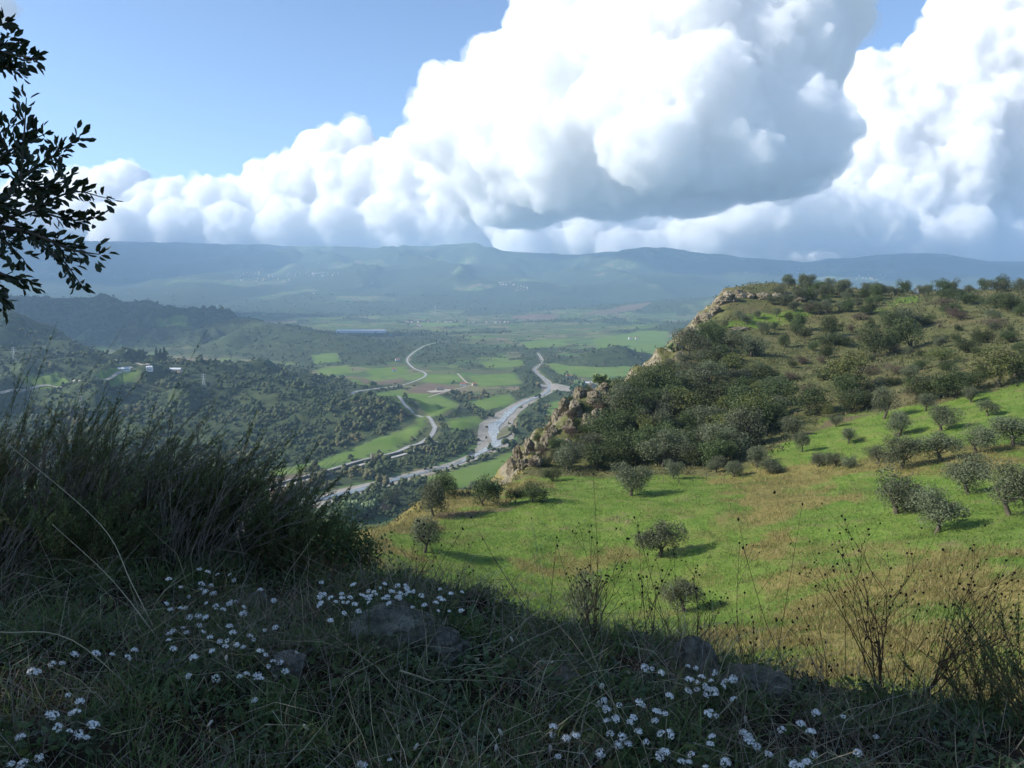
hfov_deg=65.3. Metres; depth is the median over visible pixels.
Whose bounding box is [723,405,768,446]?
olive tree
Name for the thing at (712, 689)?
flowering plant
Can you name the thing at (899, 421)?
olive tree
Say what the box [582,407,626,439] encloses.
evergreen bush
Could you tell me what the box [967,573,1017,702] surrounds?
seed stalk
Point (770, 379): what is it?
olive tree
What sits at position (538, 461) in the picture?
rock outcrop
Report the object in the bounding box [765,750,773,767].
flowering plant
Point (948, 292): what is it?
evergreen bush
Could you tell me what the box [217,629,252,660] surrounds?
flowering plant
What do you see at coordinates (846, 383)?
evergreen bush
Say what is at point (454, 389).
farm track
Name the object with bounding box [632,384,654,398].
evergreen bush
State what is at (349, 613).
flowering plant
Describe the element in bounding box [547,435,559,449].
evergreen bush
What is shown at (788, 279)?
olive tree
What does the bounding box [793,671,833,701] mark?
leafy bush
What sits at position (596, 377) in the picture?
prickly pear
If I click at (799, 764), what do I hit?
flowering plant
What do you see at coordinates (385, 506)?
dry bush
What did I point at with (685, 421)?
evergreen bush
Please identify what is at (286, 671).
flowering plant
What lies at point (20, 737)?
flowering plant
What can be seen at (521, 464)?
rock outcrop
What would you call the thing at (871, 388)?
evergreen bush
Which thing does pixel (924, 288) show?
olive tree
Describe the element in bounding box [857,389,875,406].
evergreen bush
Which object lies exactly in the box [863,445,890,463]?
olive tree
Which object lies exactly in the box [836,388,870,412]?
evergreen bush
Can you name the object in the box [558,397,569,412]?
rock outcrop
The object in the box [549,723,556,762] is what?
flowering plant
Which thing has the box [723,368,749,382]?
olive tree
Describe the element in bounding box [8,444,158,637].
straw
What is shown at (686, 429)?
evergreen bush
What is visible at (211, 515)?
broom shrub
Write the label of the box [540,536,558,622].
seed stalk
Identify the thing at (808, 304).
olive tree
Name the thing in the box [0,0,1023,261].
sky
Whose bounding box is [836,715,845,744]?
flowering plant
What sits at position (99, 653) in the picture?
flowering plant
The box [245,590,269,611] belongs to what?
rock
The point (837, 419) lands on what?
olive tree
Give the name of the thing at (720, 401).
yellowing tree
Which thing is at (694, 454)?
evergreen bush
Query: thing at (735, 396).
evergreen bush
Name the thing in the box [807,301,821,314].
olive tree
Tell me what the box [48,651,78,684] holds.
flowering plant
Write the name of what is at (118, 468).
broom shrub
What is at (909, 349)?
olive tree
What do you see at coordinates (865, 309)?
evergreen bush
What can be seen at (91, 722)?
flowering plant
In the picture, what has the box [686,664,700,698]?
flowering plant
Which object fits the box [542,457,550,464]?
evergreen bush
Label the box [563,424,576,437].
dry bush
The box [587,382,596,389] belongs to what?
rock outcrop
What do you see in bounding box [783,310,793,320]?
evergreen bush
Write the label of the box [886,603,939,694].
seed stalk
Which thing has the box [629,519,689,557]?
olive tree
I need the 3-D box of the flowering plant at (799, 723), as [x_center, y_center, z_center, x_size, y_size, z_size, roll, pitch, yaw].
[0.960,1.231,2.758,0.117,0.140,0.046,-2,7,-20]
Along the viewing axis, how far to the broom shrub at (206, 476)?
4.83 m
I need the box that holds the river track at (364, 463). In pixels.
[266,441,434,490]
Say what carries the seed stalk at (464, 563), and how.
on the ground at (196, 280)
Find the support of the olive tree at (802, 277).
on the ground at (196, 280)
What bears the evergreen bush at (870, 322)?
on the ground at (196, 280)
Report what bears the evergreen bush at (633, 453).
on the ground at (196, 280)
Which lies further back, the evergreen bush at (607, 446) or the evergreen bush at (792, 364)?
the evergreen bush at (792, 364)
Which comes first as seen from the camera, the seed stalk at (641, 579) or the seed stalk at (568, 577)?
the seed stalk at (641, 579)
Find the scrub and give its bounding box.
[382,281,1023,525]
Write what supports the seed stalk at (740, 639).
on the ground at (196, 280)
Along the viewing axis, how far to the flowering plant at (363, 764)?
2.55 m
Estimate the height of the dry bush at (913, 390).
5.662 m
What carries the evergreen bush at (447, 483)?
on the ground at (196, 280)
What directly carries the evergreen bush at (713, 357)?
on the ground at (196, 280)
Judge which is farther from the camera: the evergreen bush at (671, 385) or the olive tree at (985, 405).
the evergreen bush at (671, 385)
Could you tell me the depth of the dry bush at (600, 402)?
181.48 m
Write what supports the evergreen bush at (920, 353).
on the ground at (196, 280)
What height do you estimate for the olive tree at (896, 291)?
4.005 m
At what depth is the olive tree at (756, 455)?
132.40 m
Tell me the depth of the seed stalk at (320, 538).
4.52 m
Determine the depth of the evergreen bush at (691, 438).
154.57 m
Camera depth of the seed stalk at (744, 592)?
3.44 m
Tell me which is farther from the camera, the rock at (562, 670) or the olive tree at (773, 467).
the olive tree at (773, 467)
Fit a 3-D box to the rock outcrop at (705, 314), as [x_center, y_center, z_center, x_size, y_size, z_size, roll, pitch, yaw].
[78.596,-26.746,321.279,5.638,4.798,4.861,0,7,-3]
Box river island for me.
[497,426,510,438]
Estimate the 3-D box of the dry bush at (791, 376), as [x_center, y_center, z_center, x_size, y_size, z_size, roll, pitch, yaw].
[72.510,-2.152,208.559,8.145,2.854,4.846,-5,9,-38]
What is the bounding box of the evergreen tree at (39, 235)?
[0,7,122,324]
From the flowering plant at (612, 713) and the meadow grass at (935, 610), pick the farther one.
the meadow grass at (935, 610)
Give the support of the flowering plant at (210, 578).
on the ground at (196, 280)
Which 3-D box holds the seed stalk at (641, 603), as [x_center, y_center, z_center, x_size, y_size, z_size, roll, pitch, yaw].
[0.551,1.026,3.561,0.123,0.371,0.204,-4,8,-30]
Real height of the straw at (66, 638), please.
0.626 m
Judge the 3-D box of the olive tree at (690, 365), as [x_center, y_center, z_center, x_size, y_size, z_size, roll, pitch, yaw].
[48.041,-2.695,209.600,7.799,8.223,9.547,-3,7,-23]
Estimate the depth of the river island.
1107.69 m
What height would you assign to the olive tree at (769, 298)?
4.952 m
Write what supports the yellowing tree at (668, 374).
on the ground at (196, 280)
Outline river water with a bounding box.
[242,355,549,524]
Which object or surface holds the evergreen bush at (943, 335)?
on the ground at (196, 280)
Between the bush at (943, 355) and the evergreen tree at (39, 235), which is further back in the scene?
the bush at (943, 355)
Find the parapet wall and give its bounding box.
[270,443,424,485]
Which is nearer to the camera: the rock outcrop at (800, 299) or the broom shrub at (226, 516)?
the broom shrub at (226, 516)
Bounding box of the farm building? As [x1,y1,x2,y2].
[169,368,182,372]
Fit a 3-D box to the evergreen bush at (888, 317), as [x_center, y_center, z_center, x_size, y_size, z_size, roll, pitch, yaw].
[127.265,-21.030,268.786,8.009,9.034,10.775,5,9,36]
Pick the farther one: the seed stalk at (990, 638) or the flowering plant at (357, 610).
the flowering plant at (357, 610)
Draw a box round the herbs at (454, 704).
[0,506,1023,767]
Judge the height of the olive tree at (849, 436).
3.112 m
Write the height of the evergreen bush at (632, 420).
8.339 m
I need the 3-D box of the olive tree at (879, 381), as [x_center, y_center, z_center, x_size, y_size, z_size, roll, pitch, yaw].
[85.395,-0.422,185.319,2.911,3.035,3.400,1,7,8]
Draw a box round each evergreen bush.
[380,483,408,505]
[429,469,457,493]
[468,473,503,505]
[503,486,525,502]
[521,481,556,502]
[532,433,540,444]
[538,466,561,481]
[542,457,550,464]
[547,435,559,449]
[550,449,559,461]
[576,423,588,432]
[580,400,585,408]
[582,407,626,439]
[582,437,619,470]
[589,444,619,467]
[596,438,620,457]
[598,422,638,464]
[608,375,653,395]
[612,399,635,415]
[614,386,653,416]
[614,430,644,462]
[615,404,646,434]
[629,429,660,464]
[632,359,676,391]
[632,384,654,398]
[638,368,663,389]
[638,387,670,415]
[638,418,674,452]
[652,377,693,399]
[655,362,676,374]
[655,412,681,431]
[666,425,701,455]
[667,371,697,395]
[671,390,705,407]
[676,407,698,431]
[679,441,708,466]
[680,425,695,437]
[686,374,733,413]
[694,317,721,346]
[697,436,737,467]
[699,346,732,365]
[705,342,725,354]
[705,429,741,458]
[707,322,729,338]
[713,376,741,389]
[714,334,730,347]
[716,344,736,358]
[720,381,768,410]
[730,376,752,385]
[730,398,774,430]
[733,387,762,400]
[743,377,763,391]
[744,362,780,381]
[756,373,800,403]
[756,399,789,428]
[770,322,780,329]
[777,333,790,346]
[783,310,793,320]
[787,322,802,335]
[787,360,797,367]
[787,382,836,415]
[788,310,808,327]
[797,326,812,339]
[803,287,817,300]
[807,340,821,350]
[808,280,825,289]
[811,332,854,344]
[816,370,836,379]
[818,313,846,333]
[819,342,837,358]
[821,292,834,300]
[826,283,836,293]
[830,373,860,398]
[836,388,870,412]
[840,296,854,311]
[853,323,895,355]
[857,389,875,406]
[858,305,869,313]
[859,287,871,298]
[862,318,875,327]
[863,295,875,304]
[864,383,877,391]
[866,300,879,313]
[867,353,875,360]
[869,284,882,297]
[873,294,883,302]
[877,309,903,332]
[881,327,902,352]
[888,314,922,346]
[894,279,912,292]
[901,372,959,397]
[904,374,922,382]
[911,358,933,368]
[915,350,927,356]
[918,312,938,325]
[930,366,974,397]
[931,333,947,342]
[932,278,951,291]
[935,287,968,298]
[937,360,959,370]
[938,302,963,311]
[947,290,983,303]
[948,333,961,341]
[953,335,983,352]
[954,324,963,330]
[955,368,989,389]
[969,326,998,342]
[969,346,982,355]
[973,363,994,376]
[976,292,1017,307]
[977,277,990,290]
[993,273,1012,288]
[995,293,1023,309]
[998,330,1019,342]
[998,348,1023,375]
[1006,325,1016,331]
[1010,340,1023,353]
[1011,302,1023,315]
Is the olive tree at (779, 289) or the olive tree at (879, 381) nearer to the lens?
the olive tree at (879, 381)
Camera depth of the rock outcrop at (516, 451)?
172.06 m
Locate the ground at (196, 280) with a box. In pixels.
[0,240,1023,767]
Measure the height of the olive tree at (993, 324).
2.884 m
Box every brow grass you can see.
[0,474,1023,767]
[0,489,1023,767]
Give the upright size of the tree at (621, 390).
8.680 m
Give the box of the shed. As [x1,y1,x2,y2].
[118,367,130,371]
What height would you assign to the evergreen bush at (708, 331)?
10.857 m
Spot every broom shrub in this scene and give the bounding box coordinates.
[0,322,151,536]
[0,326,137,551]
[0,365,192,533]
[0,451,177,572]
[0,464,128,572]
[0,468,74,586]
[28,371,244,538]
[45,332,285,527]
[108,401,300,544]
[147,408,338,570]
[188,436,370,560]
[233,458,358,578]
[897,619,1019,718]
[941,589,1023,734]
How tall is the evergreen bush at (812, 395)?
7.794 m
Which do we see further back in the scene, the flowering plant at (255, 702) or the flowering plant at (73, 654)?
the flowering plant at (73, 654)
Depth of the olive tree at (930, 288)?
364.39 m
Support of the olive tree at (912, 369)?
on the ground at (196, 280)
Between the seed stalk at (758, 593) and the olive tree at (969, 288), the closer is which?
the seed stalk at (758, 593)
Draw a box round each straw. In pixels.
[0,631,131,688]
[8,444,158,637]
[52,524,161,642]
[399,670,447,686]
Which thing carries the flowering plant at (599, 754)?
on the ground at (196, 280)
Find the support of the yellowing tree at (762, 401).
on the ground at (196, 280)
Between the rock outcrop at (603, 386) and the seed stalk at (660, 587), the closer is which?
the seed stalk at (660, 587)
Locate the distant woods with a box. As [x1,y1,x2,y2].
[0,291,714,378]
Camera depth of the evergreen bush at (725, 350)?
234.45 m
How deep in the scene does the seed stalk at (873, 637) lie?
3.23 m
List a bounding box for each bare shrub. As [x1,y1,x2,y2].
[566,553,634,634]
[681,560,728,639]
[787,503,939,698]
[864,525,1023,705]
[940,612,1023,716]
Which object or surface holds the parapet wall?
on the ground at (196, 280)
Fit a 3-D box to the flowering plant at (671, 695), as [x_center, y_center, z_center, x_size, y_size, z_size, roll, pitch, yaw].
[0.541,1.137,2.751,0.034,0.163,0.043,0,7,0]
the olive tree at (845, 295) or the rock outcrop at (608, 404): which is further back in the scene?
the olive tree at (845, 295)
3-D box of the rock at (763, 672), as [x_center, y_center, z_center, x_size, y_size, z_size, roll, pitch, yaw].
[0.978,1.209,3.234,0.301,0.161,0.279,3,7,23]
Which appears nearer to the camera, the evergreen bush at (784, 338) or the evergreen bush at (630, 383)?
the evergreen bush at (630, 383)
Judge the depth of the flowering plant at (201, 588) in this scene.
4.18 m
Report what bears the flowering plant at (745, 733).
on the ground at (196, 280)
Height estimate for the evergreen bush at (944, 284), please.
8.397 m
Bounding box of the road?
[191,341,446,506]
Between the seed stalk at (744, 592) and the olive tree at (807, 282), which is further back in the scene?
the olive tree at (807, 282)
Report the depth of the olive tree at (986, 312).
253.75 m
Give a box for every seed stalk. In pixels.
[291,504,338,580]
[302,516,326,580]
[338,504,376,577]
[360,522,381,586]
[367,533,416,587]
[401,520,424,580]
[408,560,427,594]
[417,532,455,582]
[423,535,460,599]
[424,527,463,591]
[456,542,473,591]
[470,516,536,621]
[531,518,564,619]
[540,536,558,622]
[556,533,587,622]
[572,522,616,622]
[579,575,609,628]
[587,551,599,631]
[590,473,597,630]
[592,537,637,628]
[620,516,671,637]
[629,575,656,632]
[632,574,675,641]
[637,524,655,633]
[639,575,656,634]
[640,546,677,638]
[641,582,664,623]
[661,548,696,638]
[695,587,710,641]
[713,621,757,663]
[720,596,755,661]
[726,610,746,663]
[737,518,808,683]
[737,541,759,663]
[743,616,756,656]
[752,619,793,687]
[773,491,802,661]
[775,617,824,695]
[786,660,813,692]
[790,654,849,700]
[792,621,857,696]
[798,579,835,700]
[811,659,838,693]
[820,665,866,694]
[843,591,863,700]
[864,595,891,699]
[864,604,898,703]
[866,580,888,701]
[866,636,888,703]
[878,622,931,701]
[886,585,940,705]
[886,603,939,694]
[913,603,954,704]
[926,577,979,699]
[927,582,996,697]
[930,637,966,704]
[963,595,1015,701]
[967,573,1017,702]
[968,606,998,694]
[984,602,1012,702]
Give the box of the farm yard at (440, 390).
[428,389,450,391]
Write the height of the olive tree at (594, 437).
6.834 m
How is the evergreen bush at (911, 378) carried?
on the ground at (196, 280)
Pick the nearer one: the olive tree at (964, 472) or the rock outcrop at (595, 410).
the olive tree at (964, 472)
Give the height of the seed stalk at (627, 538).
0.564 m
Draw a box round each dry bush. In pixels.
[374,502,393,511]
[533,445,547,456]
[562,409,576,418]
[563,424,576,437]
[592,399,606,407]
[779,371,799,379]
[789,355,811,363]
[798,383,821,390]
[803,303,812,313]
[816,355,825,364]
[846,324,854,331]
[851,312,870,319]
[857,364,881,375]
[881,362,903,373]
[891,343,901,352]
[903,377,924,399]
[927,297,956,306]
[944,305,959,317]
[947,311,971,319]
[978,318,1009,328]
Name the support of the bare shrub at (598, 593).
on the ground at (196, 280)
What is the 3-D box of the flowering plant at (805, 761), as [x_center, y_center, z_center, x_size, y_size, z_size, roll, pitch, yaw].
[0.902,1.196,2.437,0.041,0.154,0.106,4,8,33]
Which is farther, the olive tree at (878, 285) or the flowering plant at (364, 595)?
the olive tree at (878, 285)
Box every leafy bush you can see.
[287,501,398,579]
[475,580,526,615]
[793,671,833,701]
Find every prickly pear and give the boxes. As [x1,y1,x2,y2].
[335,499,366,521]
[359,502,373,516]
[366,499,382,512]
[549,438,565,447]
[569,379,589,389]
[592,373,611,384]
[667,343,678,351]
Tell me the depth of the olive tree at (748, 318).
301.90 m
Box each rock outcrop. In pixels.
[506,458,516,475]
[512,444,522,460]
[516,457,528,469]
[524,438,534,456]
[527,455,542,466]
[537,434,549,446]
[544,425,558,437]
[551,408,563,424]
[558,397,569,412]
[561,418,578,432]
[569,398,582,418]
[573,386,587,399]
[581,413,593,424]
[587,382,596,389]
[587,390,602,404]
[592,407,605,420]
[597,382,608,394]
[603,399,612,408]
[672,342,683,351]
[692,315,700,324]
[700,312,712,321]
[710,305,720,313]
[713,295,729,305]
[723,290,737,301]
[729,327,749,329]
[734,289,746,297]
[745,292,755,298]
[755,292,771,299]
[794,296,806,301]
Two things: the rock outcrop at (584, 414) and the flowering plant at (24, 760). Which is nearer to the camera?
the flowering plant at (24, 760)
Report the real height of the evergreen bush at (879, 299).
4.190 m
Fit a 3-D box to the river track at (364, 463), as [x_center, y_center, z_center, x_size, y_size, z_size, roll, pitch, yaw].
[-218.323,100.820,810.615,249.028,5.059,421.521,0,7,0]
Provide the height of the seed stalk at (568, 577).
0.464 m
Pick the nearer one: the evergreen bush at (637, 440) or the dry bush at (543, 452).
the evergreen bush at (637, 440)
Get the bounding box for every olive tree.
[409,513,444,552]
[416,478,448,515]
[551,439,583,471]
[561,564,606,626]
[573,430,604,457]
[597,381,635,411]
[609,459,653,495]
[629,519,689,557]
[636,407,672,425]
[636,427,689,466]
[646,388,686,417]
[648,410,680,428]
[659,438,692,462]
[660,357,674,367]
[660,574,706,613]
[664,458,684,478]
[668,360,682,372]
[670,368,695,386]
[671,328,712,355]
[672,368,685,378]
[675,352,690,362]
[677,359,711,380]
[684,404,728,428]
[685,422,711,447]
[686,359,727,386]
[690,349,711,363]
[699,421,738,444]
[706,425,752,460]
[706,455,726,471]
[714,409,728,423]
[717,329,746,352]
[721,319,729,326]
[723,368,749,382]
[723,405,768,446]
[725,459,746,476]
[734,310,746,320]
[738,330,770,356]
[740,314,753,323]
[746,444,771,467]
[750,426,766,442]
[752,310,761,317]
[754,321,773,334]
[755,454,783,473]
[763,377,781,385]
[765,294,779,304]
[769,394,791,411]
[771,284,788,293]
[771,307,781,316]
[774,293,789,305]
[776,416,805,437]
[781,274,795,287]
[784,293,796,303]
[787,301,798,310]
[789,287,807,296]
[791,430,810,451]
[797,273,817,282]
[797,274,811,283]
[800,300,817,312]
[801,279,811,289]
[806,288,819,299]
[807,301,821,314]
[809,451,827,466]
[818,284,830,295]
[819,451,844,467]
[820,299,833,314]
[821,277,835,286]
[828,414,843,426]
[830,280,846,295]
[834,300,847,311]
[840,292,849,299]
[840,454,858,467]
[841,287,852,297]
[841,427,858,443]
[842,278,853,288]
[853,298,863,307]
[861,282,872,289]
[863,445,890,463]
[870,282,888,294]
[870,384,901,418]
[872,376,885,386]
[873,459,934,514]
[876,433,923,468]
[879,284,888,294]
[883,409,915,436]
[886,285,894,294]
[891,307,923,325]
[893,288,901,294]
[898,364,920,376]
[900,346,913,356]
[903,483,972,533]
[913,430,969,460]
[916,284,929,294]
[917,393,938,410]
[926,284,933,292]
[927,404,966,431]
[931,336,947,346]
[938,451,997,493]
[947,276,960,290]
[954,423,997,452]
[961,385,978,402]
[963,284,974,292]
[974,399,1002,415]
[976,459,1023,515]
[983,308,1003,319]
[985,279,1008,292]
[985,414,1023,446]
[988,322,998,329]
[1008,277,1023,291]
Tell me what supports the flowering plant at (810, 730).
on the ground at (196, 280)
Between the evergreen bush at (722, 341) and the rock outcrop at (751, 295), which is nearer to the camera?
the evergreen bush at (722, 341)
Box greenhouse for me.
[336,329,386,332]
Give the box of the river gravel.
[211,353,552,527]
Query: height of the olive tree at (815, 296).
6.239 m
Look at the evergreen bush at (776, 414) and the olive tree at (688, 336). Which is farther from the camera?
the olive tree at (688, 336)
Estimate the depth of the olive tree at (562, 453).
152.44 m
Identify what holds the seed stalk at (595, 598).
on the ground at (196, 280)
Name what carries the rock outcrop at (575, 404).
on the ground at (196, 280)
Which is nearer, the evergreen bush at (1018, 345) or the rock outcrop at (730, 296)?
the evergreen bush at (1018, 345)
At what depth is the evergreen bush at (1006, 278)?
362.11 m
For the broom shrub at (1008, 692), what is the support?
on the ground at (196, 280)
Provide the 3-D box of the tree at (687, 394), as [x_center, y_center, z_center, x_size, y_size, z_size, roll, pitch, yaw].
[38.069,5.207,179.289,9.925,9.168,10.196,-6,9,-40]
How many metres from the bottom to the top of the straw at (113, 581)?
0.476 m
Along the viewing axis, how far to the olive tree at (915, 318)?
267.83 m
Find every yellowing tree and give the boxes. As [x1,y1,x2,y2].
[620,372,641,387]
[636,414,661,433]
[655,366,676,393]
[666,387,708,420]
[685,395,715,416]
[699,359,723,379]
[705,395,732,412]
[705,411,733,427]
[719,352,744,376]
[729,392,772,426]
[734,395,774,420]
[748,380,766,393]
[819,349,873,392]
[819,403,833,416]
[885,377,899,384]
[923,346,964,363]
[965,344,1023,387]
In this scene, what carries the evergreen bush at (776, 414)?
on the ground at (196, 280)
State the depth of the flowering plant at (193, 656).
3.05 m
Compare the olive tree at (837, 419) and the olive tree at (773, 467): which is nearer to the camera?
the olive tree at (773, 467)
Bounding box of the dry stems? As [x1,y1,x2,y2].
[0,462,1023,767]
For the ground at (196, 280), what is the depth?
923.48 m
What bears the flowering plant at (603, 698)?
on the ground at (196, 280)
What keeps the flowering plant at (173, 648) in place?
on the ground at (196, 280)
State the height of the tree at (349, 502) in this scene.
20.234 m
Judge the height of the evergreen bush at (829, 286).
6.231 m
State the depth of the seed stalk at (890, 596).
3.31 m
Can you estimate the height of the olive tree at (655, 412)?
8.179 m
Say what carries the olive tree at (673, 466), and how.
on the ground at (196, 280)
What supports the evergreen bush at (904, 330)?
on the ground at (196, 280)
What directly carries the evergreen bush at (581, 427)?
on the ground at (196, 280)
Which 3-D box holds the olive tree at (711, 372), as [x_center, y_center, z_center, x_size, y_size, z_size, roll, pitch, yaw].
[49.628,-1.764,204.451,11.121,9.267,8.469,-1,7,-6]
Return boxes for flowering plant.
[6,753,44,767]
[14,733,27,766]
[26,667,35,694]
[33,668,43,703]
[45,710,73,757]
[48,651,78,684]
[65,692,71,716]
[68,698,85,735]
[73,720,99,763]
[92,650,115,683]
[125,647,137,678]
[165,577,183,599]
[166,629,188,649]
[166,638,176,667]
[167,606,187,629]
[181,613,208,645]
[185,673,194,705]
[189,654,199,681]
[198,581,213,601]
[201,630,213,654]
[202,589,216,612]
[204,601,219,623]
[205,570,218,593]
[209,638,245,676]
[211,674,220,699]
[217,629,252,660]
[220,601,233,625]
[225,624,232,641]
[228,573,238,598]
[237,664,270,701]
[239,610,247,631]
[251,625,278,658]
[251,697,257,719]
[257,648,269,676]
[270,659,283,679]
[281,668,290,688]
[316,592,324,635]
[317,600,324,638]
[321,592,362,634]
[327,611,346,662]
[333,595,357,646]
[348,582,357,616]
[355,609,363,653]
[357,760,367,767]
[360,586,381,611]
[365,595,372,639]
[381,589,414,608]
[384,589,398,605]
[389,583,414,606]
[410,601,439,646]
[435,596,445,626]
[438,587,453,621]
[447,608,464,642]
[458,590,465,632]
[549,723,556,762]
[554,753,560,767]
[562,731,580,767]
[595,748,605,767]
[600,697,607,714]
[602,703,621,730]
[603,707,642,757]
[615,732,648,764]
[630,708,667,746]
[635,698,645,724]
[640,664,664,698]
[655,729,674,767]
[662,748,691,767]
[665,692,673,716]
[683,674,711,720]
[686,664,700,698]
[687,741,730,767]
[702,710,711,738]
[705,709,718,734]
[707,683,736,721]
[707,733,715,757]
[708,669,737,706]
[738,729,760,765]
[743,736,754,767]
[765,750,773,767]
[777,720,805,753]
[788,759,804,767]
[802,750,817,767]
[805,728,815,754]
[810,708,820,736]
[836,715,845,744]
[853,748,862,762]
[869,735,879,758]
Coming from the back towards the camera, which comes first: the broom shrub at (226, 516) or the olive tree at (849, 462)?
the olive tree at (849, 462)
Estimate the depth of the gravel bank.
1623.24 m
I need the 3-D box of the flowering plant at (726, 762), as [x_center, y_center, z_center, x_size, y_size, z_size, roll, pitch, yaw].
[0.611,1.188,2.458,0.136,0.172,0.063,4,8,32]
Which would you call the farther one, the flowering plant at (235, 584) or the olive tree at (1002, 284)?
the olive tree at (1002, 284)
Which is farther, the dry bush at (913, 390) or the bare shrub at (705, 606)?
the dry bush at (913, 390)
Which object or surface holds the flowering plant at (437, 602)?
on the ground at (196, 280)
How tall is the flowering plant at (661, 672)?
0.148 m
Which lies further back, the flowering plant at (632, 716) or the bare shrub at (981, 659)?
the bare shrub at (981, 659)
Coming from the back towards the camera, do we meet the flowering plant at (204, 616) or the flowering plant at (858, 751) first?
the flowering plant at (204, 616)
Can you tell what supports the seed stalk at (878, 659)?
on the ground at (196, 280)
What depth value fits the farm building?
1327.56 m
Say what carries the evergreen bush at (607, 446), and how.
on the ground at (196, 280)
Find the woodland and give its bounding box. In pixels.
[0,311,580,528]
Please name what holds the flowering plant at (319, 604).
on the ground at (196, 280)
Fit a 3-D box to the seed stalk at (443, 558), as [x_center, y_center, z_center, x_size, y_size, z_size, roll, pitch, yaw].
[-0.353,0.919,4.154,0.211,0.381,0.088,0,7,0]
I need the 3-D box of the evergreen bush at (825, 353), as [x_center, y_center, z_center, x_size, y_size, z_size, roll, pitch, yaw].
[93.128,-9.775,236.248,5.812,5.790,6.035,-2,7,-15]
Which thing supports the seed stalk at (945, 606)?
on the ground at (196, 280)
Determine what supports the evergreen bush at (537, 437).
on the ground at (196, 280)
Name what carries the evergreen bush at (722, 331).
on the ground at (196, 280)
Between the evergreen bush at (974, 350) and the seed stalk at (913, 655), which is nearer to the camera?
the seed stalk at (913, 655)
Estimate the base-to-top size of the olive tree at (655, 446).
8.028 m
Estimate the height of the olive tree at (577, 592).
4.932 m
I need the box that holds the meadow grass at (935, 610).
[344,384,1023,711]
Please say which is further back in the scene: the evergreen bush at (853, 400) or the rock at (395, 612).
the evergreen bush at (853, 400)
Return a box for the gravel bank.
[541,383,572,391]
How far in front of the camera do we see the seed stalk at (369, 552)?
4.30 m
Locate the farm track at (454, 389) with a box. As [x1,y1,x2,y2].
[429,373,471,396]
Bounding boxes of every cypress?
[142,348,145,358]
[154,347,158,360]
[158,348,162,360]
[162,347,166,360]
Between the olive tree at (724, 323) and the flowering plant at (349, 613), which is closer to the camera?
the flowering plant at (349, 613)
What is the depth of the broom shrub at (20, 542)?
4.21 m
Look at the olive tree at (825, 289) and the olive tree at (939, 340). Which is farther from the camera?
the olive tree at (825, 289)
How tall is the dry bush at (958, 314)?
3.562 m
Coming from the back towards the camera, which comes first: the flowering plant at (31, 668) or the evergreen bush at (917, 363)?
the evergreen bush at (917, 363)
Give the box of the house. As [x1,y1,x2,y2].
[146,366,152,371]
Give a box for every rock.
[153,658,190,682]
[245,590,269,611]
[270,649,306,681]
[340,597,444,654]
[423,626,471,668]
[548,665,584,693]
[669,635,719,671]
[670,667,728,691]
[721,663,792,703]
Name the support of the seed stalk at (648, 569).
on the ground at (196, 280)
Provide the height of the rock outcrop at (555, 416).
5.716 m
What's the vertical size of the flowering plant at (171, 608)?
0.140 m
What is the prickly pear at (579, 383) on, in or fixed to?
on the ground at (196, 280)
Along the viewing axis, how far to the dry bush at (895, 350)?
230.51 m
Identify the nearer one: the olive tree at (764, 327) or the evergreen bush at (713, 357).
the evergreen bush at (713, 357)
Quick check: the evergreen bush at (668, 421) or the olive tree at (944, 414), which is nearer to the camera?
the olive tree at (944, 414)
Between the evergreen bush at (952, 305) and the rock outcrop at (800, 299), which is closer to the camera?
the evergreen bush at (952, 305)
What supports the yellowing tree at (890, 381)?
on the ground at (196, 280)
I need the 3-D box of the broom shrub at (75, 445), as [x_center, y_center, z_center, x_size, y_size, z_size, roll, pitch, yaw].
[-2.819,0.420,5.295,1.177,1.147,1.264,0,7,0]
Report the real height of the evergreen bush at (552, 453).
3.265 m
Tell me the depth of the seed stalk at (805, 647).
3.26 m
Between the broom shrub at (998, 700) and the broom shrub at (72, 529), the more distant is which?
the broom shrub at (72, 529)
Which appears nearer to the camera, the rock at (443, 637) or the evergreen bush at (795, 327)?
the rock at (443, 637)
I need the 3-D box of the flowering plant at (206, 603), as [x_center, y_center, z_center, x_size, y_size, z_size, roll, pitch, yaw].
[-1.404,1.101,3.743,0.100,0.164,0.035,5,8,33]
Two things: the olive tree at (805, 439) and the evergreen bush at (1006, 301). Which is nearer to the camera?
the olive tree at (805, 439)
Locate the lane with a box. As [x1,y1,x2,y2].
[0,366,132,393]
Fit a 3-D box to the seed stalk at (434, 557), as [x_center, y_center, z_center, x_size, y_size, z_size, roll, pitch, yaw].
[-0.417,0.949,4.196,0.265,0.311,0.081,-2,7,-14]
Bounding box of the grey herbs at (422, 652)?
[0,518,1021,767]
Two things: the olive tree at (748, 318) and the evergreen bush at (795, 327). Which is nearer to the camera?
the evergreen bush at (795, 327)
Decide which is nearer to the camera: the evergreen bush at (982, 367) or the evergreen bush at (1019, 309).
the evergreen bush at (982, 367)

